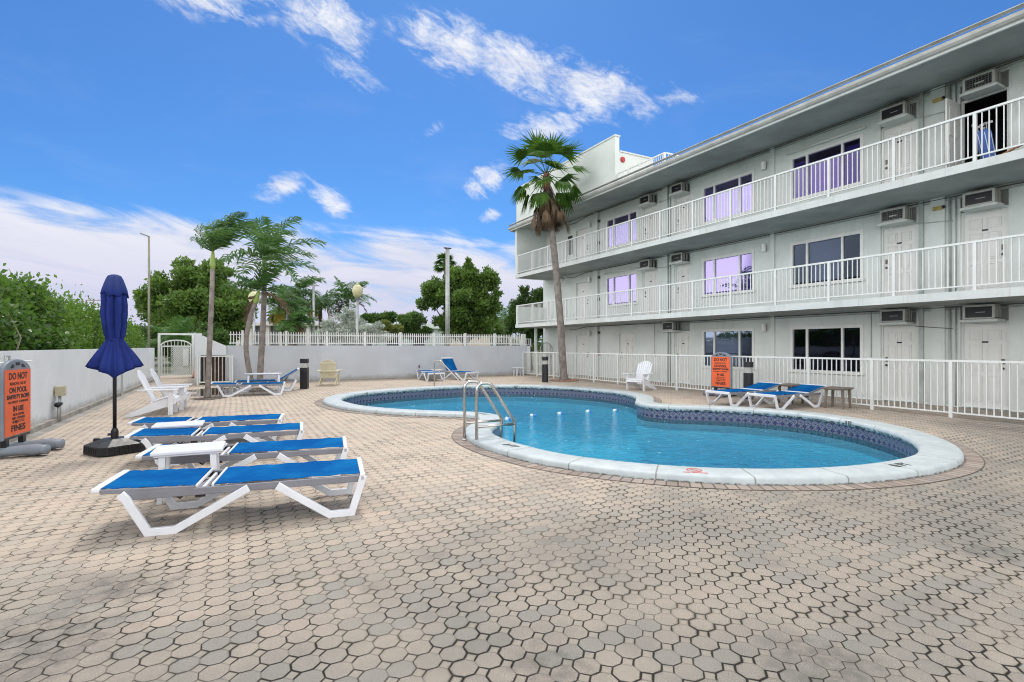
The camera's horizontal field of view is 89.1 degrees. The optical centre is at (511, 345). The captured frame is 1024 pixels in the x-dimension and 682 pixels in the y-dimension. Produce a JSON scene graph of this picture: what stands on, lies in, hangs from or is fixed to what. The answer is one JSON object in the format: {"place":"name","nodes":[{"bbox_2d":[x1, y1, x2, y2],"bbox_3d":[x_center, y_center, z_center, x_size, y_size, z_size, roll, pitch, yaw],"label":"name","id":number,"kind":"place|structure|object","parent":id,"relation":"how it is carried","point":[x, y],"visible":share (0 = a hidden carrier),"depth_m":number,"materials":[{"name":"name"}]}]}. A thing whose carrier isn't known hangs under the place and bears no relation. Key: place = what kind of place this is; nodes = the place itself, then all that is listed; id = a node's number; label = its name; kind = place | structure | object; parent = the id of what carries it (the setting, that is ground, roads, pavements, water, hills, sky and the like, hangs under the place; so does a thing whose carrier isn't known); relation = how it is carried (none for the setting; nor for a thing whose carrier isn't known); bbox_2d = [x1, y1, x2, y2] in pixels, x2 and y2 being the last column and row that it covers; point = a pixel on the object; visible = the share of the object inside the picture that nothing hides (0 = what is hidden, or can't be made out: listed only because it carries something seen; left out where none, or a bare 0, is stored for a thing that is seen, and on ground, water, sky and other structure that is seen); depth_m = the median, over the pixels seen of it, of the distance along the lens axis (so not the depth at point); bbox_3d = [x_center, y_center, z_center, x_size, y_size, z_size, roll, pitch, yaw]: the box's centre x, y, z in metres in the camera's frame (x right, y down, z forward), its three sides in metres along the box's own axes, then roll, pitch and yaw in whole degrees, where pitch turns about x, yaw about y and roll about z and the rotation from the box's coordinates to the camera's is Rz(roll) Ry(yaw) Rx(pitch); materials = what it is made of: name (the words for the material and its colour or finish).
{"place":"outdoors","nodes":[
{"label":"outdoors","id":0,"kind":"place"},
{"bbox_2d":[343,324,442,345],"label":"house","id":1,"kind":"structure","parent":0,"point":[435,329],"depth_m":75.00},
{"bbox_2d":[443,335,489,345],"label":"house","id":2,"kind":"structure","parent":0,"point":[473,342],"depth_m":90.00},
{"bbox_2d":[0,372,1023,681],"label":"pool deck","id":3,"kind":"structure","parent":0,"point":[440,556],"depth_m":3.49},
{"bbox_2d":[0,359,64,456],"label":"warning sign","id":4,"kind":"object","parent":3,"relation":"on","point":[15,398],"visible":1,"depth_m":7.09,"materials":[{"name":"orange plastic"}]},
{"bbox_2d":[0,348,160,441],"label":"garden wall","id":5,"kind":"structure","parent":3,"relation":"on","point":[88,390],"depth_m":11.11,"materials":[{"name":"paint"}]},
{"bbox_2d":[54,386,65,421],"bbox_3d":[-8.956,1.150,10.296,0.150,0.700,0.360,0,0,-28],"label":"electrical box","id":6,"kind":"object","parent":5,"relation":"attached to","point":[60,391],"visible":1,"depth_m":10.27,"materials":[{"name":"metal"}]},
{"bbox_2d":[83,274,144,456],"bbox_3d":[-5.601,0.245,7.341,0.603,2.510,0.667,0,0,31],"label":"patio umbrella","id":7,"kind":"object","parent":3,"relation":"on","point":[114,356],"visible":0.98,"depth_m":7.23,"materials":[{"name":"blue fabric"}]},
{"bbox_2d":[125,370,183,416],"bbox_3d":[-7.826,1.006,11.400,0.969,0.988,0.890,0,0,-25],"label":"adirondack chair","id":8,"kind":"object","parent":3,"relation":"on","point":[171,399],"visible":1,"depth_m":11.22,"materials":[{"name":"white plastic"}]},
{"bbox_2d":[150,368,191,410],"bbox_3d":[-8.145,1.006,12.262,0.969,0.988,0.890,0,0,-26],"label":"adirondack chair","id":9,"kind":"object","parent":3,"relation":"on","point":[184,393],"visible":0.58,"depth_m":12.12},
{"bbox_2d":[151,420,204,443],"bbox_3d":[-4.660,1.290,7.280,0.600,0.420,0.420,0,0,-26],"label":"side table","id":10,"kind":"object","parent":3,"relation":"on","point":[183,424],"visible":0.58,"depth_m":7.18,"materials":[{"name":"white plastic"}]},
{"bbox_2d":[150,441,225,504],"bbox_3d":[-3.200,1.250,5.170,0.600,0.500,0.420,0,0,-25],"label":"side table","id":11,"kind":"object","parent":3,"relation":"on","point":[163,454],"visible":0.71,"depth_m":5.07,"materials":[{"name":"white plastic"}]},
{"bbox_2d":[127,413,284,445],"bbox_3d":[-4.687,1.302,8.133,2.053,0.403,0.740,0,0,-20],"label":"sun lounger","id":12,"kind":"object","parent":3,"relation":"on","point":[149,422],"visible":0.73,"depth_m":8.05,"materials":[{"name":"blue fabric"}]},
{"bbox_2d":[192,397,227,399],"bbox_3d":[-8.642,1.489,14.813,0.848,0.018,0.854,0,0,18],"label":"palm soil patch","id":13,"kind":"object","parent":3,"relation":"on","point":[212,398],"visible":0.95,"depth_m":14.70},
{"bbox_2d":[190,211,262,397],"bbox_3d":[-8.278,-1.191,15.129,1.969,5.429,2.249,0,0,-28],"label":"feather palm","id":14,"kind":"object","parent":13,"relation":"on","point":[220,234],"visible":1,"depth_m":14.96,"materials":[{"name":"green plant"}]},
{"bbox_2d":[124,422,303,465],"bbox_3d":[-3.928,1.302,7.061,2.053,0.403,0.740,0,0,-22],"label":"sun lounger","id":15,"kind":"object","parent":3,"relation":"on","point":[149,436],"visible":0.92,"depth_m":6.90,"materials":[{"name":"blue fabric"}]},
{"bbox_2d":[197,355,232,384],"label":"bar gate","id":16,"kind":"structure","parent":3,"relation":"on","point":[230,368],"depth_m":20.22,"materials":[{"name":"white metal"}]},
{"bbox_2d":[91,457,366,536],"bbox_3d":[-2.385,1.302,4.651,2.053,0.403,0.740,0,0,-19],"label":"sun lounger","id":17,"kind":"object","parent":3,"relation":"on","point":[143,484],"visible":1,"depth_m":4.49,"materials":[{"name":"blue fabric"}]},
{"bbox_2d":[187,387,272,395],"bbox_3d":[-9.448,1.496,17.300,2.789,0.001,3.368,0,0,-28],"label":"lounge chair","id":18,"kind":"object","parent":3,"relation":"on","point":[214,391],"visible":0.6,"depth_m":17.48,"materials":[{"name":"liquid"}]},
{"bbox_2d":[135,436,348,486],"bbox_3d":[-2.932,1.302,5.879,2.053,0.403,0.740,0,0,-19],"label":"sun lounger","id":19,"kind":"object","parent":3,"relation":"on","point":[248,455],"visible":0.54,"depth_m":5.79,"materials":[{"name":"blue fabric"}]},
{"bbox_2d":[211,382,285,396],"bbox_3d":[-8.041,1.302,15.890,2.053,0.403,0.740,0,0,-23],"label":"sun lounger","id":20,"kind":"object","parent":3,"relation":"on","point":[263,385],"visible":0.97,"depth_m":15.78,"materials":[{"name":"white plastic"}]},
{"bbox_2d":[244,373,281,393],"bbox_3d":[-8.041,1.190,16.821,1.137,0.620,0.672,0,0,-28],"label":"side table","id":21,"kind":"object","parent":3,"relation":"on","point":[278,379],"visible":0.83,"depth_m":16.64,"materials":[{"name":"white plastic"}]},
{"bbox_2d":[220,254,309,379],"bbox_3d":[-9.171,-0.889,19.390,2.916,4.882,2.740,0,0,-12],"label":"feather palm","id":22,"kind":"object","parent":3,"relation":"on","point":[259,284],"visible":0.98,"depth_m":19.36,"materials":[{"name":"green plant"}]},
{"bbox_2d":[234,368,298,391],"bbox_3d":[-8.180,1.125,17.409,1.943,0.755,0.740,0,0,-24],"label":"sun lounger","id":23,"kind":"object","parent":3,"relation":"on","point":[293,381],"visible":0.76,"depth_m":17.36,"materials":[{"name":"white plastic"}]},
{"bbox_2d":[219,215,326,379],"bbox_3d":[-9.235,-1.806,20.438,4.015,6.675,3.832,0,0,-42],"label":"feather palm","id":24,"kind":"object","parent":3,"relation":"on","point":[268,243],"visible":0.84,"depth_m":20.31,"materials":[{"name":"green plant"}]},
{"bbox_2d":[300,359,308,388],"bbox_3d":[-7.306,0.975,18.310,0.254,1.050,0.254,0,0,-8],"label":"bollard light","id":25,"kind":"object","parent":3,"relation":"on","point":[304,375],"visible":1,"depth_m":18.19,"materials":[{"name":"black plastic"}]},
{"bbox_2d":[317,360,340,385],"bbox_3d":[-7.034,1.006,19.969,0.890,0.988,0.969,0,0,-10],"label":"adirondack chair","id":26,"kind":"object","parent":3,"relation":"on","point":[325,370],"visible":1,"depth_m":19.84,"materials":[{"name":"beige plastic"}]},
{"bbox_2d":[416,370,444,381],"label":"sun lounger","id":27,"kind":"object","parent":3,"relation":"on","point":[427,372],"visible":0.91,"depth_m":22.67,"materials":[{"name":"white plastic"}]},
{"bbox_2d":[438,357,478,380],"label":"sun lounger","id":28,"kind":"object","parent":3,"relation":"on","point":[448,362],"visible":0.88,"depth_m":23.55,"materials":[{"name":"blue plastic"}]},
{"bbox_2d":[542,357,547,381],"bbox_3d":[1.375,0.975,21.609,0.263,1.050,0.263,0,0,-28],"label":"bollard light","id":29,"kind":"object","parent":3,"relation":"on","point":[544,369],"visible":0.99,"depth_m":21.50,"materials":[{"name":"black plastic"}]},
{"bbox_2d":[498,128,594,379],"bbox_3d":[1.549,-3.820,22.355,3.709,10.712,3.800,0,0,-28],"label":"fan palm","id":30,"kind":"object","parent":3,"relation":"on","point":[549,215],"visible":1,"depth_m":22.25,"materials":[{"name":"green plant"}]},
{"bbox_2d":[622,361,656,390],"bbox_3d":[4.430,1.006,17.829,0.969,0.988,0.890,0,0,-42],"label":"adirondack chair","id":31,"kind":"object","parent":3,"relation":"on","point":[643,373],"visible":1,"depth_m":17.82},
{"bbox_2d":[323,384,963,484],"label":"swimming pool","id":32,"kind":"structure","parent":3,"relation":"in","point":[926,454],"depth_m":11.64,"materials":[{"name":"liquid"}]},
{"bbox_2d":[461,380,515,444],"bbox_3d":[-0.362,1.523,8.245,0.755,1.954,0.570,0,0,-28],"label":"pool ladder","id":33,"kind":"object","parent":32,"relation":"attached to","point":[476,421],"visible":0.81,"depth_m":8.18,"materials":[{"name":"silver metal"}]},
{"bbox_2d":[359,394,904,468],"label":"water","id":34,"kind":"structure","parent":32,"relation":"in","point":[625,406],"depth_m":10.31,"materials":[{"name":"blue liquid"}]},
{"bbox_2d":[703,352,735,396],"bbox_3d":[6.283,0.839,15.579,0.920,1.316,0.763,0,0,-28],"label":"warning sign","id":35,"kind":"object","parent":3,"relation":"on","point":[721,369],"visible":0.94,"depth_m":15.52,"materials":[{"name":"orange plastic"}]},
{"bbox_2d":[705,382,781,405],"bbox_3d":[6.060,1.240,13.547,2.037,0.527,0.740,0,0,-26],"label":"sun lounger","id":36,"kind":"object","parent":3,"relation":"on","point":[761,387],"visible":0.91,"depth_m":13.47,"materials":[{"name":"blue plastic"}]},
{"bbox_2d":[743,362,752,398],"bbox_3d":[6.692,0.975,14.720,0.263,1.050,0.263,0,0,-28],"label":"bollard light","id":37,"kind":"object","parent":3,"relation":"on","point":[748,375],"visible":0.83,"depth_m":14.62,"materials":[{"name":"black plastic"}]},
{"bbox_2d":[522,352,1023,419],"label":"pool fence","id":38,"kind":"object","parent":3,"relation":"on","point":[950,412],"visible":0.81,"depth_m":13.28,"materials":[{"name":"white metal"}]},
{"bbox_2d":[747,383,826,408],"bbox_3d":[6.796,1.240,12.798,2.037,0.527,0.740,0,0,-27],"label":"sun lounger","id":39,"kind":"object","parent":3,"relation":"on","point":[802,391],"visible":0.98,"depth_m":12.71,"materials":[{"name":"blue plastic"}]},
{"bbox_2d":[822,386,853,409],"bbox_3d":[7.877,1.250,12.576,0.550,0.500,0.500,0,0,-36],"label":"side table","id":40,"kind":"object","parent":3,"relation":"on","point":[834,388],"visible":1,"depth_m":12.53,"materials":[{"name":"brown plastic"}]},
{"bbox_2d":[0,0,1023,465],"label":"sky","id":41,"kind":"structure","parent":0,"point":[386,127],"materials":[{"name":"blue"}]},
{"bbox_2d":[154,346,1023,412],"bbox_3d":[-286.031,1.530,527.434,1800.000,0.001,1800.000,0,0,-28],"label":"ground","id":42,"kind":"structure","parent":0,"point":[169,367],"depth_m":37.01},
{"bbox_2d":[0,263,147,350],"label":"hedge","id":43,"kind":"object","parent":42,"relation":"on","point":[38,316],"visible":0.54,"depth_m":11.38,"materials":[{"name":"green plant"}]},
{"bbox_2d":[140,233,149,347],"bbox_3d":[-21.153,-2.495,30.000,0.556,8.051,0.140,0,0,0],"label":"street lamp","id":44,"kind":"object","parent":42,"relation":"on","point":[148,289],"visible":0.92,"depth_m":29.95,"materials":[{"name":"grey metal"}]},
{"bbox_2d":[142,315,206,369],"bbox_3d":[-20.801,-0.215,32.482,3.809,3.431,3.826,0,0,-28],"label":"bushy palm","id":45,"kind":"object","parent":42,"relation":"on","point":[180,327],"visible":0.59,"depth_m":32.15,"materials":[{"name":"green plant"}]},
{"bbox_2d":[137,319,234,365],"bbox_3d":[-24.898,-0.221,39.914,7.028,3.773,2.656,0,0,5],"label":"garden shrub","id":46,"kind":"object","parent":42,"relation":"on","point":[221,336],"visible":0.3,"depth_m":39.62,"materials":[{"name":"green plant"}]},
{"bbox_2d":[132,255,258,341],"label":"shade tree","id":47,"kind":"object","parent":42,"relation":"on","point":[184,292],"visible":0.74,"depth_m":43.30,"materials":[{"name":"green plant"}]},
{"bbox_2d":[194,332,226,384],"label":"stair wall","id":48,"kind":"structure","parent":42,"relation":"on","point":[200,346],"depth_m":20.44,"materials":[{"name":"concrete"}]},
{"bbox_2d":[158,333,201,377],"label":"garden gate","id":49,"kind":"structure","parent":48,"relation":"attached to","point":[184,354],"depth_m":24.80,"materials":[{"name":"white metal"}]},
{"bbox_2d":[259,285,310,345],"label":"coconut palm","id":50,"kind":"object","parent":42,"relation":"on","point":[275,316],"visible":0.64,"depth_m":36.58,"materials":[{"name":"green plant"}]},
{"bbox_2d":[236,323,342,345],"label":"house","id":51,"kind":"structure","parent":42,"relation":"on","point":[270,328],"depth_m":56.36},
{"bbox_2d":[273,305,317,345],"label":"shade tree","id":52,"kind":"object","parent":42,"relation":"on","point":[290,325],"visible":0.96,"depth_m":35.65,"materials":[{"name":"green plant"}]},
{"bbox_2d":[275,268,326,345],"bbox_3d":[-15.784,-2.142,39.288,3.996,7.383,3.749,0,0,14],"label":"coconut palm","id":53,"kind":"object","parent":42,"relation":"on","point":[304,283],"visible":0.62,"depth_m":38.62,"materials":[{"name":"green plant"}]},
{"bbox_2d":[308,285,318,345],"bbox_3d":[-14.506,-1.451,38.000,0.803,5.963,0.193,0,0,-8],"label":"utility pole","id":54,"kind":"object","parent":42,"relation":"on","point":[313,303],"visible":0.72,"depth_m":37.94,"materials":[{"name":"metal"}]},
{"bbox_2d":[301,288,342,345],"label":"coconut palm","id":55,"kind":"object","parent":42,"relation":"on","point":[318,308],"visible":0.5,"depth_m":41.86,"materials":[{"name":"green plant"}]},
{"bbox_2d":[139,332,542,351],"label":"tree line","id":56,"kind":"object","parent":42,"relation":"on","point":[539,345],"visible":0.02,"depth_m":139.67,"materials":[{"name":"green plant"}]},
{"bbox_2d":[323,276,377,344],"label":"coconut palm","id":57,"kind":"object","parent":42,"relation":"on","point":[345,296],"visible":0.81,"depth_m":41.61,"materials":[{"name":"green plant"}]},
{"bbox_2d":[313,306,395,345],"bbox_3d":[-9.814,-0.502,32.872,5.405,4.102,2.783,0,0,5],"label":"silver bush","id":58,"kind":"object","parent":42,"relation":"on","point":[347,324],"visible":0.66,"depth_m":32.43,"materials":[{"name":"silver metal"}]},
{"bbox_2d":[352,282,362,345],"bbox_3d":[-8.022,-0.902,27.000,0.540,4.863,0.540,0,0,-28],"label":"street lamp","id":59,"kind":"object","parent":42,"relation":"on","point":[357,290],"visible":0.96,"depth_m":26.94,"materials":[{"name":"metal"}]},
{"bbox_2d":[359,312,378,323],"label":"skyline tree","id":60,"kind":"object","parent":42,"relation":"on","point":[369,318],"visible":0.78,"depth_m":109.11,"materials":[{"name":"green plant"}]},
{"bbox_2d":[227,345,526,382],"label":"garden wall","id":61,"kind":"structure","parent":42,"relation":"on","point":[373,362],"depth_m":23.39,"materials":[{"name":"paint"}]},
{"bbox_2d":[229,330,525,345],"bbox_3d":[-5.282,-0.326,23.943,13.609,0.609,0.110,0,0,-28],"label":"picket fence","id":62,"kind":"object","parent":61,"relation":"on","point":[464,336],"visible":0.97,"depth_m":23.72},
{"bbox_2d":[375,310,397,323],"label":"skyline tree","id":63,"kind":"object","parent":42,"relation":"on","point":[390,315],"visible":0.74,"depth_m":109.10,"materials":[{"name":"green plant"}]},
{"bbox_2d":[376,319,407,344],"bbox_3d":[-8.691,-0.198,37.154,2.337,3.491,2.121,0,0,-3],"label":"olive bush","id":64,"kind":"object","parent":42,"relation":"on","point":[394,328],"visible":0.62,"depth_m":36.62,"materials":[{"name":"green plant"}]},
{"bbox_2d":[399,310,433,345],"bbox_3d":[-7.060,-0.563,38.005,2.546,4.200,2.081,0,0,1],"label":"garden shrub","id":65,"kind":"object","parent":42,"relation":"on","point":[411,325],"visible":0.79,"depth_m":37.67,"materials":[{"name":"green plant"}]},
{"bbox_2d":[432,252,456,345],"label":"fan palm","id":66,"kind":"object","parent":42,"relation":"on","point":[441,264],"visible":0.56,"depth_m":69.62,"materials":[{"name":"green plant"}]},
{"bbox_2d":[444,247,451,345],"bbox_3d":[-4.217,-2.447,34.000,0.500,7.954,0.325,0,0,-28],"label":"utility pole","id":67,"kind":"object","parent":42,"relation":"on","point":[447,291],"visible":0.82,"depth_m":33.89,"materials":[{"name":"metal"}]},
{"bbox_2d":[415,256,503,345],"bbox_3d":[-4.146,-2.721,39.916,6.299,8.524,5.214,0,0,-28],"label":"shade tree","id":68,"kind":"object","parent":42,"relation":"on","point":[474,304],"visible":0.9,"depth_m":39.38,"materials":[{"name":"green plant"}]},
{"bbox_2d":[502,285,542,369],"bbox_3d":[1.498,-1.204,33.060,4.361,5.481,2.567,0,0,9],"label":"shade tree","id":69,"kind":"object","parent":42,"relation":"on","point":[509,321],"visible":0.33,"depth_m":32.67,"materials":[{"name":"green plant"}]},
{"bbox_2d":[508,2,1023,411],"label":"apartment building","id":70,"kind":"structure","parent":42,"relation":"on","point":[833,270],"depth_m":15.25,"materials":[{"name":"white paint"}]},
{"bbox_2d":[577,335,587,374],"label":"door","id":71,"kind":"structure","parent":70,"relation":"in","point":[582,340],"depth_m":26.56,"materials":[{"name":"paint"}]},
{"bbox_2d":[577,282,587,319],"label":"door","id":72,"kind":"structure","parent":70,"relation":"in","point":[582,288],"depth_m":26.56,"materials":[{"name":"paint"}]},
{"bbox_2d":[577,227,587,259],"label":"door","id":73,"kind":"structure","parent":70,"relation":"in","point":[583,231],"depth_m":26.56,"materials":[{"name":"paint"}]},
{"bbox_2d":[603,267,638,306],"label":"window","id":74,"kind":"structure","parent":70,"relation":"in","point":[626,281],"depth_m":23.84,"materials":[{"name":"purple glass"}]},
{"bbox_2d":[606,209,637,248],"bbox_3d":[5.377,-5.300,24.001,0.962,1.560,2.330,0,0,-28],"label":"window","id":75,"kind":"structure","parent":70,"relation":"in","point":[626,227],"depth_m":23.94,"materials":[{"name":"purple glass"}]},
{"bbox_2d":[620,333,633,378],"bbox_3d":[5.237,0.448,23.527,0.100,2.075,1.026,0,0,-28],"label":"door","id":76,"kind":"structure","parent":70,"relation":"in","point":[626,340],"depth_m":23.61,"materials":[{"name":"paint"}]},
{"bbox_2d":[638,194,656,207],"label":"air conditioner","id":77,"kind":"object","parent":70,"relation":"attached to","point":[647,200],"visible":1,"depth_m":21.92,"materials":[{"name":"plastic"}]},
{"bbox_2d":[638,259,656,270],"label":"air conditioner","id":78,"kind":"object","parent":70,"relation":"attached to","point":[647,265],"visible":1,"depth_m":21.93,"materials":[{"name":"plastic"}]},
{"bbox_2d":[643,269,656,314],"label":"door","id":79,"kind":"structure","parent":70,"relation":"in","point":[649,277],"depth_m":22.31,"materials":[{"name":"paint"}]},
{"bbox_2d":[643,204,656,242],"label":"door","id":80,"kind":"structure","parent":70,"relation":"in","point":[651,209],"depth_m":22.31,"materials":[{"name":"paint"}]},
{"bbox_2d":[660,322,681,331],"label":"air conditioner","id":81,"kind":"object","parent":70,"relation":"attached to","point":[670,326],"visible":1,"depth_m":20.73,"materials":[{"name":"plastic"}]},
{"bbox_2d":[669,182,689,197],"bbox_3d":[6.620,-6.165,20.517,0.480,0.400,0.700,0,0,-28],"label":"air conditioner","id":82,"kind":"object","parent":70,"relation":"attached to","point":[679,189],"visible":1,"depth_m":20.35,"materials":[{"name":"plastic"}]},
{"bbox_2d":[669,252,689,265],"bbox_3d":[6.620,-3.435,20.517,0.480,0.400,0.700,0,0,-28],"label":"air conditioner","id":83,"kind":"object","parent":70,"relation":"attached to","point":[681,258],"visible":1,"depth_m":20.36,"materials":[{"name":"plastic"}]},
{"bbox_2d":[675,331,689,383],"bbox_3d":[6.798,0.448,20.648,0.100,2.075,0.796,0,0,-28],"label":"door","id":84,"kind":"structure","parent":70,"relation":"in","point":[682,339],"depth_m":20.64,"materials":[{"name":"paint"}]},
{"bbox_2d":[675,263,689,312],"bbox_3d":[6.798,-2.223,20.648,0.100,2.075,0.796,0,0,-28],"label":"door","id":85,"kind":"structure","parent":70,"relation":"in","point":[682,272],"depth_m":20.64,"materials":[{"name":"paint"}]},
{"bbox_2d":[675,193,689,234],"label":"door","id":86,"kind":"structure","parent":70,"relation":"in","point":[685,198],"depth_m":20.64,"materials":[{"name":"paint"}]},
{"bbox_2d":[702,170,754,224],"bbox_3d":[8.119,-5.300,18.947,0.962,1.560,2.370,0,0,-28],"label":"window","id":87,"kind":"structure","parent":70,"relation":"in","point":[747,177],"depth_m":18.96,"materials":[{"name":"purple glass"}]},
{"bbox_2d":[702,250,754,296],"bbox_3d":[8.119,-2.570,18.947,0.962,1.560,2.370,0,0,-28],"label":"window","id":88,"kind":"structure","parent":70,"relation":"in","point":[740,262],"depth_m":18.87,"materials":[{"name":"purple glass"}]},
{"bbox_2d":[702,328,754,369],"bbox_3d":[8.119,0.100,18.947,0.962,1.560,2.370,0,0,-28],"label":"window","id":89,"kind":"structure","parent":70,"relation":"in","point":[735,341],"depth_m":19.00,"materials":[{"name":"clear glass"}]},
{"bbox_2d":[786,126,865,202],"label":"window","id":90,"kind":"structure","parent":70,"relation":"in","point":[857,141],"depth_m":15.80,"materials":[{"name":"purple glass"}]},
{"bbox_2d":[788,229,864,288],"bbox_3d":[9.790,-2.570,15.866,0.962,1.560,2.320,0,0,-28],"label":"window","id":91,"kind":"structure","parent":70,"relation":"in","point":[849,244],"depth_m":15.86,"materials":[{"name":"grey glass"}]},
{"bbox_2d":[788,324,864,374],"bbox_3d":[9.790,0.100,15.866,0.962,1.560,2.320,0,0,-28],"label":"window","id":92,"kind":"structure","parent":70,"relation":"in","point":[834,341],"depth_m":16.27,"materials":[{"name":"black glass"}]},
{"bbox_2d":[877,101,915,127],"bbox_3d":[10.236,-6.165,13.850,0.480,0.400,0.700,0,0,-28],"label":"air conditioner","id":93,"kind":"object","parent":70,"relation":"attached to","point":[896,114],"visible":1,"depth_m":13.74,"materials":[{"name":"plastic"}]},
{"bbox_2d":[877,206,915,227],"bbox_3d":[10.236,-3.435,13.850,0.480,0.400,0.700,0,0,-28],"label":"air conditioner","id":94,"kind":"object","parent":70,"relation":"attached to","point":[898,216],"visible":1,"depth_m":13.72,"materials":[{"name":"plastic"}]},
{"bbox_2d":[877,309,915,324],"bbox_3d":[10.236,-0.765,13.850,0.480,0.400,0.700,0,0,-28],"label":"air conditioner","id":95,"kind":"object","parent":70,"relation":"attached to","point":[897,317],"visible":1,"depth_m":13.68,"materials":[{"name":"plastic"}]},
{"bbox_2d":[882,323,915,402],"bbox_3d":[10.414,0.448,13.980,0.100,2.075,0.846,0,0,-28],"label":"door","id":96,"kind":"structure","parent":70,"relation":"in","point":[898,341],"depth_m":13.98,"materials":[{"name":"paint"}]},
{"bbox_2d":[882,222,915,296],"bbox_3d":[10.414,-2.223,13.980,0.100,2.075,0.846,0,0,-28],"label":"door","id":97,"kind":"structure","parent":70,"relation":"in","point":[901,237],"depth_m":13.96,"materials":[{"name":"paint"}]},
{"bbox_2d":[882,117,915,183],"bbox_3d":[10.414,-4.953,13.980,0.100,2.075,0.846,0,0,-28],"label":"door","id":98,"kind":"structure","parent":70,"relation":"in","point":[908,126],"depth_m":13.96,"materials":[{"name":"paint"}]},
{"bbox_2d":[945,86,1008,167],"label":"door","id":99,"kind":"structure","parent":70,"relation":"in","point":[952,108],"depth_m":12.76,"materials":[{"name":"paint"}]},
{"bbox_2d":[960,68,1005,100],"bbox_3d":[11.096,-6.165,12.263,0.480,0.400,0.700,0,0,-28],"label":"air conditioner","id":100,"kind":"object","parent":70,"relation":"attached to","point":[982,84],"visible":1,"depth_m":12.16,"materials":[{"name":"plastic"}]},
{"bbox_2d":[960,187,1005,212],"bbox_3d":[11.096,-3.435,12.263,0.480,0.400,0.700,0,0,-28],"label":"air conditioner","id":101,"kind":"object","parent":70,"relation":"attached to","point":[984,199],"visible":1,"depth_m":12.15,"materials":[{"name":"plastic"}]},
{"bbox_2d":[960,304,1005,322],"bbox_3d":[11.096,-0.765,12.263,0.480,0.400,0.700,0,0,-28],"label":"air conditioner","id":102,"kind":"object","parent":70,"relation":"attached to","point":[981,313],"visible":1,"depth_m":12.12,"materials":[{"name":"plastic"}]},
{"bbox_2d":[971,120,995,158],"bbox_3d":[10.542,-4.478,11.574,0.318,1.099,0.434,0,0,7],"label":"folding chair","id":103,"kind":"object","parent":70,"relation":"on","point":[985,141],"visible":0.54,"depth_m":11.49,"materials":[{"name":"blue fabric"}]},
{"bbox_2d":[961,320,1008,409],"bbox_3d":[11.274,0.448,12.394,0.100,2.075,0.896,0,0,-28],"label":"door","id":104,"kind":"structure","parent":70,"relation":"in","point":[989,341],"depth_m":12.39,"materials":[{"name":"paint"}]},
{"bbox_2d":[961,205,1008,290],"bbox_3d":[11.274,-2.223,12.394,0.100,2.075,0.896,0,0,-28],"label":"door","id":105,"kind":"structure","parent":70,"relation":"in","point":[990,223],"depth_m":12.37,"materials":[{"name":"paint"}]},
{"bbox_2d":[315,396,984,490],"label":"brick path","id":106,"kind":"structure","parent":0,"point":[974,462],"depth_m":5.96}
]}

